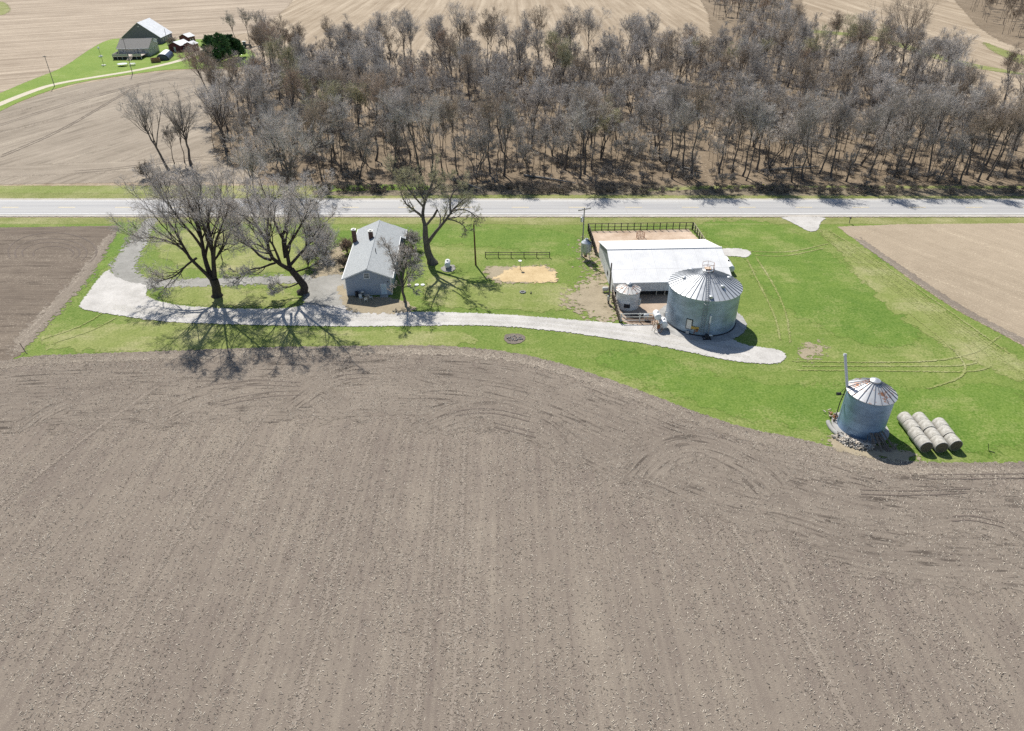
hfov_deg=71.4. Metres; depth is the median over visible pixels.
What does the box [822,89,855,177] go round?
woodland tree
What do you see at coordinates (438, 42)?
woodland tree
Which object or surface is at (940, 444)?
hay bale
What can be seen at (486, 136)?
woodland tree
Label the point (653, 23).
woodland tree
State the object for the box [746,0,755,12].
woodland tree
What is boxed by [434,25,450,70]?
woodland tree
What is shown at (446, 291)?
dry turf
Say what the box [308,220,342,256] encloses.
leafless bush
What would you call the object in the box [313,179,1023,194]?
ditch brush
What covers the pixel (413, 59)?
woodland tree
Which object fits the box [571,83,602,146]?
woodland tree
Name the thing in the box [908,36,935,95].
woodland tree
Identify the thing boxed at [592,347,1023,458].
green turf
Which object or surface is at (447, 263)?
propane tank
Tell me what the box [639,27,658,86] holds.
woodland tree
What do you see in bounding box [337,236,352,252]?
leafless bush
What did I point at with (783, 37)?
woodland tree
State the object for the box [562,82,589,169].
woodland tree
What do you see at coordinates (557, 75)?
woodland tree
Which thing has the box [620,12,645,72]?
woodland tree
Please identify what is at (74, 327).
tyre track
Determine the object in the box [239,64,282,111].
woodland tree
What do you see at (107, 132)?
crop field
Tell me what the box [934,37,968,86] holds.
woodland tree
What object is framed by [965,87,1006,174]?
woodland tree
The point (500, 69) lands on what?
woodland tree
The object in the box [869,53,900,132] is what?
woodland tree
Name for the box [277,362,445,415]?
headland turn
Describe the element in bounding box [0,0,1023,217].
ground
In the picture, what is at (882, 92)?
woodland tree
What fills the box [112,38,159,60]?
farm house
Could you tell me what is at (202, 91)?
woodland tree
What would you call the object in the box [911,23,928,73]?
woodland tree
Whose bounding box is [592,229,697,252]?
animal pen
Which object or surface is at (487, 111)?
woodland tree
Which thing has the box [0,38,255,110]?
lawn
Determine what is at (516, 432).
wheel rut
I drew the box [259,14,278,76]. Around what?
woodland tree
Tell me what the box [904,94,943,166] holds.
woodland tree
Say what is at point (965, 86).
woodland tree
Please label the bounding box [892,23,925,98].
woodland tree
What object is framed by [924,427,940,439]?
hay bale
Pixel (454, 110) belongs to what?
woodland tree
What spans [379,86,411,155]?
woodland tree
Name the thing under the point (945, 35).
woodland tree
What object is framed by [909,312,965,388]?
tyre track
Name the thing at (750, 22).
woodland tree
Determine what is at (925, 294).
tyre track
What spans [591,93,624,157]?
woodland tree
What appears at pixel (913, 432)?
hay bale
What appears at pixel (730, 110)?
woodland tree
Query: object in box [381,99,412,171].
woodland tree
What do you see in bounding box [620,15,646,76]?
woodland tree
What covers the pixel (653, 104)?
woodland tree
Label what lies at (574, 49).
woodland tree
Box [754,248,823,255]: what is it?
tyre track
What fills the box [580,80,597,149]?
woodland tree
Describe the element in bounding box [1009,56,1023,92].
woodland tree
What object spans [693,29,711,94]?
woodland tree
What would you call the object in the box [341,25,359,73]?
woodland tree
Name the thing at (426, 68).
woodland tree
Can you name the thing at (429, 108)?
woodland tree
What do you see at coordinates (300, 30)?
woodland tree
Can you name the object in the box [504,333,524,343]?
fire pit ash
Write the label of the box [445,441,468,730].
pale pass
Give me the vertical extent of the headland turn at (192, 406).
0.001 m
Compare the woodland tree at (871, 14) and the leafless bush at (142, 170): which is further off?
the woodland tree at (871, 14)
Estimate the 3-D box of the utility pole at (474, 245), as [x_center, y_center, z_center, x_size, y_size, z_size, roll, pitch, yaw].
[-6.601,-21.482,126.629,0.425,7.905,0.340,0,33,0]
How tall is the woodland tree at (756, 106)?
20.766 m
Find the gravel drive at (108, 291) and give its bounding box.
[79,270,785,363]
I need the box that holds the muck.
[626,314,654,322]
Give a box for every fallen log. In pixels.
[524,173,575,182]
[760,163,818,170]
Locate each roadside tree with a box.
[113,84,169,170]
[150,82,202,164]
[161,123,175,163]
[171,116,184,162]
[182,66,243,151]
[217,132,277,186]
[244,104,333,186]
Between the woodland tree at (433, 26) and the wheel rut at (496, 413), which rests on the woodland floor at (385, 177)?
the woodland tree at (433, 26)
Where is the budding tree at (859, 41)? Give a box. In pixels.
[842,34,873,46]
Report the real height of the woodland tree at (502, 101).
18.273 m
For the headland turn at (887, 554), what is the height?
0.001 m
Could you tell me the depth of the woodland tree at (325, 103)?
167.00 m
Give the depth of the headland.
91.12 m
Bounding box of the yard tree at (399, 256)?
[376,231,427,302]
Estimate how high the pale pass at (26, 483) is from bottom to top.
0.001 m
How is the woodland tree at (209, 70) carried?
on the woodland floor at (385, 177)
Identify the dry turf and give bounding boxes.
[40,319,477,352]
[156,228,309,273]
[160,285,299,308]
[420,274,575,312]
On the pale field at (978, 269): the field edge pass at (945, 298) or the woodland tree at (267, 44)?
the field edge pass at (945, 298)
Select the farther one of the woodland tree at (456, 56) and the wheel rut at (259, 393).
the woodland tree at (456, 56)
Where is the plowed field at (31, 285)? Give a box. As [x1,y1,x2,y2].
[0,225,117,360]
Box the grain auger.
[834,353,848,421]
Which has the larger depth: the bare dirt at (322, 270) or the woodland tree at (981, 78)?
the woodland tree at (981, 78)
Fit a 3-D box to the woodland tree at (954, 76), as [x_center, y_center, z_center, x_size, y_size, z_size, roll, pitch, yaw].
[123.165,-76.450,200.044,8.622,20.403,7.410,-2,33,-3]
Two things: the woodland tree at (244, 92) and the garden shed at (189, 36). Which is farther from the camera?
the garden shed at (189, 36)
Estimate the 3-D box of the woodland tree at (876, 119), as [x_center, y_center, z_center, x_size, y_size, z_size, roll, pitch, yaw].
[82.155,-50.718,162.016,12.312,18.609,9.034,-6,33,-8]
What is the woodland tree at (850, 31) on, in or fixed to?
on the woodland floor at (385, 177)
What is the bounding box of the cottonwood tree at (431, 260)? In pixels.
[379,153,486,265]
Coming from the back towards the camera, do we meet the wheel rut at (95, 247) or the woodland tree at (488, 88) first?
the woodland tree at (488, 88)
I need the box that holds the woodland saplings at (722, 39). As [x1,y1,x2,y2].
[199,21,1023,181]
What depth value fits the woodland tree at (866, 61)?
244.33 m
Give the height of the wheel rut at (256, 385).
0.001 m
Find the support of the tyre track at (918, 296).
on the dry grass strip at (1017, 366)
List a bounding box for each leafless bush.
[135,160,154,175]
[165,37,177,43]
[294,243,316,266]
[298,212,328,242]
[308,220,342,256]
[336,257,347,266]
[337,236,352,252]
[401,228,422,248]
[402,242,416,259]
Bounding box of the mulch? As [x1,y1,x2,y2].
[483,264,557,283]
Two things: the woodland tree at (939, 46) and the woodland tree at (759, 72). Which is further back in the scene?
the woodland tree at (939, 46)
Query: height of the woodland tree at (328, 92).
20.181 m
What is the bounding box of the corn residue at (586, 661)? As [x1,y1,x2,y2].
[0,345,1023,730]
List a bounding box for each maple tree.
[104,156,263,298]
[209,156,338,296]
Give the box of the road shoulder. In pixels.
[0,198,1023,216]
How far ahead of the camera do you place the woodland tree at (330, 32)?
262.86 m
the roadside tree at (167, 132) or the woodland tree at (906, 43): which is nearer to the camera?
the roadside tree at (167, 132)
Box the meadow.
[981,42,1023,63]
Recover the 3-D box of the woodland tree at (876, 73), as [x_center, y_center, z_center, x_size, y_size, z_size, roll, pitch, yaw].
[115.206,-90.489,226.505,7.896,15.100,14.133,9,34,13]
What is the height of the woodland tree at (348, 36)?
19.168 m
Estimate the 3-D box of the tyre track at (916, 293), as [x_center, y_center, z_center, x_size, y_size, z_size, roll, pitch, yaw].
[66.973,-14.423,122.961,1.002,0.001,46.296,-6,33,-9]
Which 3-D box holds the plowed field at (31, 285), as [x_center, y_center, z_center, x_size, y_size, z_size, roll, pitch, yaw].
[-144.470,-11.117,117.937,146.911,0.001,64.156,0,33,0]
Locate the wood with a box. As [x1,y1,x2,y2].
[970,0,1023,37]
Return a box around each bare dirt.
[306,246,348,278]
[337,285,415,314]
[550,235,617,322]
[798,339,830,359]
[821,432,921,463]
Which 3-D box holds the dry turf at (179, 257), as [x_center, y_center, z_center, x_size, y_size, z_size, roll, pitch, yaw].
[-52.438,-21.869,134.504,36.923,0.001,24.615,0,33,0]
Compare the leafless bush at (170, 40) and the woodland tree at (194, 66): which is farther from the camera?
the leafless bush at (170, 40)
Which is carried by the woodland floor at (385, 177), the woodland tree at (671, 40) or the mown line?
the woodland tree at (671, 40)
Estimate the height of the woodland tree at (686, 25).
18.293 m
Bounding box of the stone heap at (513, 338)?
[507,335,522,340]
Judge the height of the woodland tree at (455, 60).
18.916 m
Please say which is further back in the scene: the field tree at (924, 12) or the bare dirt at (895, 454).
the field tree at (924, 12)
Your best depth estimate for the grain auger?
86.38 m
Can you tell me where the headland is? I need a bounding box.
[0,353,1023,568]
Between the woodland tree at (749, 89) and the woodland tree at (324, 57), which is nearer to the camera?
the woodland tree at (749, 89)
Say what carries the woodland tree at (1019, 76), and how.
on the woodland floor at (385, 177)
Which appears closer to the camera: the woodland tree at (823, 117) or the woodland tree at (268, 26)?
the woodland tree at (823, 117)
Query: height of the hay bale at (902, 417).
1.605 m
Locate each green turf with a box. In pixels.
[78,221,138,292]
[335,226,585,265]
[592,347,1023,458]
[697,218,921,347]
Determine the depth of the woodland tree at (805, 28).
244.95 m
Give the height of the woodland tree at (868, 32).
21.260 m
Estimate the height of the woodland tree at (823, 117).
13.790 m
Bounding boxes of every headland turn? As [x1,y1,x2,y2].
[5,382,152,432]
[148,372,355,420]
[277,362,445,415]
[404,392,592,468]
[607,426,795,502]
[780,469,1023,545]
[818,534,1023,603]
[905,510,1023,547]
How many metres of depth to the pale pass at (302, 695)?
67.47 m
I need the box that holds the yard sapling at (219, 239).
[213,235,222,258]
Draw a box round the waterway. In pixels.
[811,30,1023,74]
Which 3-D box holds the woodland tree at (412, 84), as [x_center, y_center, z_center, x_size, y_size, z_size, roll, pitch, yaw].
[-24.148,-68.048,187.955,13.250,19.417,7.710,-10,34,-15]
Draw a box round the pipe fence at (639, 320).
[620,312,666,321]
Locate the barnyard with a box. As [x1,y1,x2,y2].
[619,294,667,324]
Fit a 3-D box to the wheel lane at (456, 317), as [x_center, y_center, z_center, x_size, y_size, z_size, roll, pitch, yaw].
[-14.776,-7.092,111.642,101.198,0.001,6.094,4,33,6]
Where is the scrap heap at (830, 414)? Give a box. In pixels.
[823,409,837,420]
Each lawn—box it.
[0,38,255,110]
[0,224,1023,463]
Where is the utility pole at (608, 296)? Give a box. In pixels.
[607,263,611,303]
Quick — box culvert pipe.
[826,420,850,439]
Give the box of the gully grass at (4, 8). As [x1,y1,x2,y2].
[0,1,9,14]
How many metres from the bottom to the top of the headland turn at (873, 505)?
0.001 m
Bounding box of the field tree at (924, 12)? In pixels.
[865,0,947,72]
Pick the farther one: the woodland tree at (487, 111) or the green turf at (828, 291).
the woodland tree at (487, 111)
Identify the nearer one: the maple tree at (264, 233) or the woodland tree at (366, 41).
the maple tree at (264, 233)
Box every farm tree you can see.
[221,10,235,36]
[236,7,251,43]
[248,8,268,42]
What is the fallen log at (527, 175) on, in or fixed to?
on the woodland floor at (385, 177)
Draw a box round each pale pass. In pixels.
[0,386,159,506]
[65,405,273,730]
[288,429,377,730]
[408,438,443,730]
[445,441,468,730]
[731,526,861,730]
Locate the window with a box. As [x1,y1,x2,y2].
[363,273,369,278]
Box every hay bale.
[897,412,913,426]
[902,419,920,431]
[907,427,924,440]
[912,412,928,423]
[913,435,932,451]
[918,419,934,431]
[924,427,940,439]
[930,435,948,452]
[932,417,949,429]
[937,425,955,436]
[943,433,962,450]
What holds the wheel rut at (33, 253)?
on the plowed field at (31, 285)
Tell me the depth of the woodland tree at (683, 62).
251.87 m
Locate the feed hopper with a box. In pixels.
[581,238,591,260]
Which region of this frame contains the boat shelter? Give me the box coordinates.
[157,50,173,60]
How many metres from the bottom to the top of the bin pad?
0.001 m
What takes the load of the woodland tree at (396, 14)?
on the woodland floor at (385, 177)
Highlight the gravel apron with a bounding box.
[781,216,824,230]
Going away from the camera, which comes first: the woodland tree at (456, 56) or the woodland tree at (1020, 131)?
the woodland tree at (1020, 131)
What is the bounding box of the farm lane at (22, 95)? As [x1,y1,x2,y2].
[0,53,196,105]
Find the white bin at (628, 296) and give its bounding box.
[616,282,640,310]
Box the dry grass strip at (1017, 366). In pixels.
[818,229,1023,376]
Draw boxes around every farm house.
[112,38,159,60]
[341,220,406,297]
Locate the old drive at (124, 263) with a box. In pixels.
[108,218,315,288]
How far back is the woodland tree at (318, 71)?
205.13 m
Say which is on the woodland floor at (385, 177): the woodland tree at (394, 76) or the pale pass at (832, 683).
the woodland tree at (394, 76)
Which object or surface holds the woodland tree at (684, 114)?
on the woodland floor at (385, 177)
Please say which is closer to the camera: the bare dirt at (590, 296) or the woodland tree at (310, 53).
the bare dirt at (590, 296)
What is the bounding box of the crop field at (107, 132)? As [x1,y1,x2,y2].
[0,69,286,184]
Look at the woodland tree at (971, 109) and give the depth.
162.82 m
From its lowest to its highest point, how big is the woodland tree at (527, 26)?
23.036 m
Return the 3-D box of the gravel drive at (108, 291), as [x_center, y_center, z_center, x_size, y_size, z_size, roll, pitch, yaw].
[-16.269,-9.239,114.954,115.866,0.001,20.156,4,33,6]
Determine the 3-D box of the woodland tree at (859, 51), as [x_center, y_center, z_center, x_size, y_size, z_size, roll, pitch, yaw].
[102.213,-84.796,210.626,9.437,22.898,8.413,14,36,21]
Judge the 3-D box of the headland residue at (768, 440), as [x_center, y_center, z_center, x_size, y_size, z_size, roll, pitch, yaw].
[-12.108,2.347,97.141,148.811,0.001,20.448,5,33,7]
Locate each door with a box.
[380,283,386,293]
[685,318,692,329]
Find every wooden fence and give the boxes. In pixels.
[485,252,549,256]
[587,223,596,254]
[589,222,692,230]
[612,289,620,321]
[692,223,704,238]
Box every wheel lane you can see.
[112,306,749,357]
[113,304,748,352]
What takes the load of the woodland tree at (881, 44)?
on the woodland floor at (385, 177)
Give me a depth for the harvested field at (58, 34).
387.86 m
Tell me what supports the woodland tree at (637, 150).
on the woodland floor at (385, 177)
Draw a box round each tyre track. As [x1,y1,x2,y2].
[41,312,101,339]
[54,318,114,342]
[746,258,780,339]
[748,243,828,251]
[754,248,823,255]
[755,257,790,341]
[791,336,1000,362]
[794,243,992,371]
[802,235,978,366]
[825,233,1001,355]
[827,233,996,349]
[830,231,1008,352]
[831,240,1020,372]
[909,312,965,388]
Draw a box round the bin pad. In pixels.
[658,304,746,340]
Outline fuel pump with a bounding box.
[652,322,662,332]
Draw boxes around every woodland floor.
[207,0,1023,185]
[955,0,1023,49]
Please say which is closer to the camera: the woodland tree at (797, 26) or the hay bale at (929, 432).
the hay bale at (929, 432)
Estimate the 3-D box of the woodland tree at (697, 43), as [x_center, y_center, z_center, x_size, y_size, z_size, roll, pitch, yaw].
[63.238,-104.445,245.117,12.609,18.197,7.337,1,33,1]
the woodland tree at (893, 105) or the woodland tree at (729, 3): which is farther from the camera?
the woodland tree at (729, 3)
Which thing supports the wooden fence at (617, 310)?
on the bare dirt at (590, 296)
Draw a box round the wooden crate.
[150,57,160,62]
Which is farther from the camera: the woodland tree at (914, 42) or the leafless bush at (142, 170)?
the woodland tree at (914, 42)
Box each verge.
[0,185,1023,199]
[0,217,1023,223]
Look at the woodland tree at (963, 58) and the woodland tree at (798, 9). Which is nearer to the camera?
the woodland tree at (963, 58)
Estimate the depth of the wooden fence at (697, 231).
139.58 m
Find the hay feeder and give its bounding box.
[636,231,644,238]
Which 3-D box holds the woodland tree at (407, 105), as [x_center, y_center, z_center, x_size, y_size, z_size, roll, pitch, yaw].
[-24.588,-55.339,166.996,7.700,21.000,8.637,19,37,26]
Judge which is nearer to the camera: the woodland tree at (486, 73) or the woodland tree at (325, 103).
the woodland tree at (325, 103)
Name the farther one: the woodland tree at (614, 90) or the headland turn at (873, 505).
the woodland tree at (614, 90)
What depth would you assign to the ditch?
161.16 m
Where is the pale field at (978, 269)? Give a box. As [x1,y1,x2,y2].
[838,223,1023,345]
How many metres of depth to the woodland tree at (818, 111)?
159.06 m
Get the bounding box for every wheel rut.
[0,77,205,125]
[1,85,138,156]
[2,76,185,123]
[4,83,139,153]
[7,232,97,262]
[14,238,87,258]
[21,242,80,257]
[32,246,73,256]
[79,157,198,170]
[210,384,300,389]
[211,380,297,384]
[221,395,297,405]
[224,390,300,400]
[454,408,529,416]
[456,412,529,421]
[493,422,534,432]
[495,427,534,436]
[860,492,961,495]
[861,488,969,490]
[929,473,1023,474]
[952,519,1002,526]
[954,515,1003,522]
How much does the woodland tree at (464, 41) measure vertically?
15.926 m
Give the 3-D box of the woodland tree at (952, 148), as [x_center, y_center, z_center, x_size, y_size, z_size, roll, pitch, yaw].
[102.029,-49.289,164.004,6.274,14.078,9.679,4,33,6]
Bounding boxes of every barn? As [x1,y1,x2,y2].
[121,18,172,43]
[598,239,731,295]
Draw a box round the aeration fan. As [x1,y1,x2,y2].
[702,334,712,339]
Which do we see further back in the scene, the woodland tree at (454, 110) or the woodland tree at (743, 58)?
the woodland tree at (743, 58)
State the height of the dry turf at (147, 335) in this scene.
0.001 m
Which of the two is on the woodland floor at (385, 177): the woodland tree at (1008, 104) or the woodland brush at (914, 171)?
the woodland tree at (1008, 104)
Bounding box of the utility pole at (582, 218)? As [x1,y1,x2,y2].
[578,208,590,240]
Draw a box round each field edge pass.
[1,232,115,357]
[855,236,1023,343]
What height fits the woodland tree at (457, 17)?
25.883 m
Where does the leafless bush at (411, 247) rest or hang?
on the lawn at (576, 350)
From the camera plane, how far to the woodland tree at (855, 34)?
269.99 m
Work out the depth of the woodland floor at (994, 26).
397.56 m
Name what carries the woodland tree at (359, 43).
on the woodland floor at (385, 177)
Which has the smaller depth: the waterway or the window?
the window
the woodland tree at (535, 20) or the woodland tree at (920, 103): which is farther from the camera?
the woodland tree at (535, 20)
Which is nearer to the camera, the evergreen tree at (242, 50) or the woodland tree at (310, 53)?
the woodland tree at (310, 53)
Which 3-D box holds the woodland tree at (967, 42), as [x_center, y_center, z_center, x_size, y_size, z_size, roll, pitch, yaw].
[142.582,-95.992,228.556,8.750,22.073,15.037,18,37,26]
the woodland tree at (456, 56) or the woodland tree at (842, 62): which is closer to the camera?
the woodland tree at (842, 62)
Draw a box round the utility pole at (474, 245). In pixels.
[473,223,476,264]
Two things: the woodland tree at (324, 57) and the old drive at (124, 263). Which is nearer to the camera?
the old drive at (124, 263)
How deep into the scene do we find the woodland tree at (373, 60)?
219.89 m
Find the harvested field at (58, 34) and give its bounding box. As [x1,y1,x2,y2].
[0,0,291,102]
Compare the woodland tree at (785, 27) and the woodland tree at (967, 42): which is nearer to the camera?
the woodland tree at (967, 42)
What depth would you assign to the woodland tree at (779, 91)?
173.28 m
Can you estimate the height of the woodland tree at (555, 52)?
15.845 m
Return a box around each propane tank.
[445,259,450,267]
[725,256,734,271]
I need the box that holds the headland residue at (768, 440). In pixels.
[0,345,1023,478]
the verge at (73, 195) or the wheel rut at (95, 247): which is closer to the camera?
the wheel rut at (95, 247)
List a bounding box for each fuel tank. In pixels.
[652,310,661,324]
[659,317,667,329]
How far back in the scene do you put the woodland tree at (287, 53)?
202.43 m
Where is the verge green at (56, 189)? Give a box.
[0,186,162,193]
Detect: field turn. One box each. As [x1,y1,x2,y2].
[0,74,227,131]
[0,155,215,177]
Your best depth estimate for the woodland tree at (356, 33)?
252.07 m
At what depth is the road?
153.06 m
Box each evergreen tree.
[200,34,221,60]
[208,32,234,62]
[224,33,241,57]
[237,39,245,56]
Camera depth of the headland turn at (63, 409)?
93.86 m
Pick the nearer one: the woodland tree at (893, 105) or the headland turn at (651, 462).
the headland turn at (651, 462)
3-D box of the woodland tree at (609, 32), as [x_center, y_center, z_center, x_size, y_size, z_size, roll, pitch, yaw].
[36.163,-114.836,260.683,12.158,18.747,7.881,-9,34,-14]
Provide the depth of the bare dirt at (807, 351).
104.20 m
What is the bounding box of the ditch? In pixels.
[312,184,1023,195]
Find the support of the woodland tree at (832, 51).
on the woodland floor at (385, 177)
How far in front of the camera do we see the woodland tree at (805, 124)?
158.68 m
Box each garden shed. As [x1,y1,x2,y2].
[168,39,187,51]
[179,32,194,41]
[184,40,198,50]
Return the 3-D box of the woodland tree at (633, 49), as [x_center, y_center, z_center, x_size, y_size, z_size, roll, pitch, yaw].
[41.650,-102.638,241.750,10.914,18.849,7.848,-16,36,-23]
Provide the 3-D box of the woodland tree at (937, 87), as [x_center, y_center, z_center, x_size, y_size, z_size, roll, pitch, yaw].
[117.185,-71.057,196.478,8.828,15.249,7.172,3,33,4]
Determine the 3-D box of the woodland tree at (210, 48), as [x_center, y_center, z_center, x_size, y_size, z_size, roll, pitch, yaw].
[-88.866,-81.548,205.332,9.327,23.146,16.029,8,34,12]
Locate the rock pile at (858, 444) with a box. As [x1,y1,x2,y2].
[831,431,875,450]
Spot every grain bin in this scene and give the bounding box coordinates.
[664,261,742,336]
[831,377,897,443]
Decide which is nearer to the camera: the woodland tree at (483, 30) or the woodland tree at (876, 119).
the woodland tree at (876, 119)
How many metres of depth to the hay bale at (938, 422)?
87.51 m
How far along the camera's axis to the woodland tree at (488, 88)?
182.05 m
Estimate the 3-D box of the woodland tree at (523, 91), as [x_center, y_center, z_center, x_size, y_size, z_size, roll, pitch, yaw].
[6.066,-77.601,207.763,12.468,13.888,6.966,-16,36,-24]
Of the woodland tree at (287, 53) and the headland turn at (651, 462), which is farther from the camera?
the woodland tree at (287, 53)
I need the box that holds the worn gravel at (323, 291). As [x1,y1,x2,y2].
[302,274,345,307]
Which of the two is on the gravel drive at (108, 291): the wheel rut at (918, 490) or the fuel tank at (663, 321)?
the fuel tank at (663, 321)
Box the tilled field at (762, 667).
[0,345,1023,730]
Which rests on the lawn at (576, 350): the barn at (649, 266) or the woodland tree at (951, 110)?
the barn at (649, 266)
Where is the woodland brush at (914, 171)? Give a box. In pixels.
[277,152,1023,184]
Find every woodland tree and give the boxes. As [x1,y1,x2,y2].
[173,44,204,84]
[180,39,220,112]
[194,85,228,139]
[202,56,231,130]
[210,52,240,111]
[227,77,258,146]
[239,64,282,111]
[241,47,268,105]
[245,22,280,91]
[245,48,268,120]
[250,17,286,85]
[250,82,279,159]
[251,25,269,80]
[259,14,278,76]
[261,35,281,99]
[269,14,288,55]
[271,35,283,52]
[271,59,290,113]
[274,34,302,95]
[274,63,313,138]
[281,56,309,146]
[285,30,299,74]
[290,21,308,49]
[290,33,310,59]
[293,53,321,130]
[296,44,321,60]
[297,76,345,155]
[297,96,343,179]
[305,56,339,91]
[307,66,326,119]
[311,93,337,170]
[314,49,339,107]
[315,73,347,134]
[317,16,335,63]
[319,63,367,140]
[322,93,354,174]
[323,25,351,61]
[330,23,350,57]
[333,41,372,121]
[335,26,350,58]
[336,14,354,73]
[338,79,370,157]
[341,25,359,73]
[342,114,379,178]
[348,39,373,105]
[349,26,363,75]
[351,69,397,160]
[357,18,380,43]
[361,24,377,72]
[363,49,386,72]
[364,64,384,88]
[365,24,387,61]
[369,85,403,176]
[370,10,391,39]
[370,56,394,138]
[374,58,398,123]
[378,25,410,75]
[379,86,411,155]
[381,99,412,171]
[384,7,416,60]
[384,76,400,94]
[392,10,422,79]
[393,84,421,174]
[396,91,450,171]
[397,48,417,83]
[398,69,440,136]
[402,56,436,99]
[422,17,447,76]
[423,13,448,72]
[424,30,461,99]
[428,23,453,73]
[429,96,473,170]
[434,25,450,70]
[436,88,466,173]
[444,43,459,88]
[446,0,476,71]
[446,119,499,178]
[449,48,482,109]
[453,46,478,101]
[456,12,472,39]
[456,37,480,90]
[461,30,481,53]
[470,12,505,58]
[471,92,502,175]
[473,48,495,98]
[476,6,513,52]
[476,70,511,150]
[486,93,520,175]
[488,53,508,99]
[489,16,512,66]
[491,92,515,169]
[493,50,510,76]
[506,26,531,72]
[509,25,531,83]
[512,125,538,174]
[513,78,550,124]
[517,11,533,77]
[517,57,546,95]
[519,4,552,45]
[525,29,547,79]
[530,66,555,148]
[535,103,568,155]
[543,29,571,82]
[545,34,563,78]
[548,19,573,42]
[548,39,567,84]
[549,39,582,111]
[549,56,587,106]
[550,83,575,141]
[554,5,586,73]
[559,18,585,57]
[559,80,615,169]
[560,97,599,178]
[561,31,582,79]
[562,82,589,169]
[569,81,616,173]
[570,6,611,65]
[570,49,598,92]
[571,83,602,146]
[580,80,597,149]
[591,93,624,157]
[596,65,627,132]
[597,40,626,87]
[598,27,626,76]
[598,32,619,95]
[601,75,630,139]
[615,116,655,175]
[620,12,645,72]
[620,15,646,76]
[621,65,645,114]
[623,34,649,88]
[628,10,651,76]
[629,28,647,67]
[632,26,651,73]
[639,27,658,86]
[643,85,679,151]
[645,69,678,132]
[646,7,661,64]
[649,26,684,77]
[650,32,670,90]
[650,56,677,118]
[652,84,673,160]
[659,83,697,173]
[659,92,707,178]
[660,27,677,48]
[662,74,694,171]
[673,28,697,80]
[675,35,700,99]
[675,54,693,82]
[676,22,697,70]
[682,80,720,178]
[683,35,713,81]
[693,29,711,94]
[697,47,729,85]
[716,84,765,173]
[721,0,737,16]
[722,38,745,69]
[729,69,758,138]
[730,41,757,102]
[732,33,751,72]
[732,81,767,172]
[739,57,783,90]
[739,87,774,176]
[742,36,771,90]
[743,103,780,180]
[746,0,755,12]
[746,11,759,31]
[746,112,800,168]
[749,19,761,39]
[752,94,782,146]
[754,5,772,27]
[755,89,785,171]
[757,0,771,25]
[757,82,795,156]
[760,38,775,75]
[762,26,781,73]
[770,48,824,144]
[771,30,793,79]
[774,8,808,70]
[777,1,792,23]
[777,37,806,106]
[785,90,827,164]
[786,12,816,86]
[787,88,838,179]
[788,3,806,41]
[790,20,804,50]
[790,103,821,181]
[792,114,828,167]
[796,37,822,82]
[801,21,848,94]
[818,105,861,173]
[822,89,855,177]
[824,38,850,80]
[827,9,845,65]
[828,59,863,136]
[830,45,870,106]
[835,41,875,68]
[838,11,871,75]
[844,22,862,43]
[845,102,903,181]
[848,37,876,81]
[850,15,875,78]
[855,8,882,44]
[856,49,873,90]
[858,16,877,74]
[860,118,901,165]
[864,59,889,106]
[868,31,899,66]
[868,79,910,177]
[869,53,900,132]
[869,71,897,147]
[872,23,892,66]
[878,43,900,64]
[884,12,900,35]
[884,83,911,125]
[885,26,900,44]
[889,24,916,72]
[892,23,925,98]
[894,82,952,176]
[895,33,914,73]
[904,90,948,175]
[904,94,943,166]
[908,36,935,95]
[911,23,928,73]
[912,35,947,88]
[922,81,983,176]
[924,36,951,84]
[927,79,948,127]
[932,37,960,89]
[934,24,967,69]
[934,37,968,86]
[937,59,983,155]
[937,120,977,182]
[939,55,972,114]
[943,53,971,86]
[950,30,981,62]
[950,64,980,97]
[951,90,992,173]
[954,89,1002,149]
[959,105,998,183]
[961,80,1000,161]
[964,75,999,103]
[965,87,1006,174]
[976,109,1013,181]
[984,88,1023,179]
[984,92,1022,165]
[990,106,1023,176]
[998,42,1023,107]
[1004,113,1023,176]
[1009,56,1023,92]
[1013,69,1023,150]
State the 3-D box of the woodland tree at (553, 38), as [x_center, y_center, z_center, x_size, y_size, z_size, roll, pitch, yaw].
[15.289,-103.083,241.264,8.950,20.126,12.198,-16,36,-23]
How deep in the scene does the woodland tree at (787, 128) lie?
169.16 m
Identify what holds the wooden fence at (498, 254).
on the green turf at (553, 242)
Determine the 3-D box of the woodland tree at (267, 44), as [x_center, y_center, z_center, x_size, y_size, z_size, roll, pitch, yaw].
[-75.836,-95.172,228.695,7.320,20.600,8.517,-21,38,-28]
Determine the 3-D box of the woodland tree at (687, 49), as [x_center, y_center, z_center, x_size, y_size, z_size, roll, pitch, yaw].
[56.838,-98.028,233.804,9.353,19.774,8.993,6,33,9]
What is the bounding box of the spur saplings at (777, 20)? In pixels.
[713,0,834,58]
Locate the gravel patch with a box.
[723,248,750,256]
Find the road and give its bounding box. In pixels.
[0,200,1023,214]
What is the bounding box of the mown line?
[509,224,658,224]
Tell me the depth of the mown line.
145.09 m
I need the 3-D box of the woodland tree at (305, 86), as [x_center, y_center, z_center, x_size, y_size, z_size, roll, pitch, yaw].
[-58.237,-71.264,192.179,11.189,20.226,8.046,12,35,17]
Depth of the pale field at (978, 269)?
130.81 m

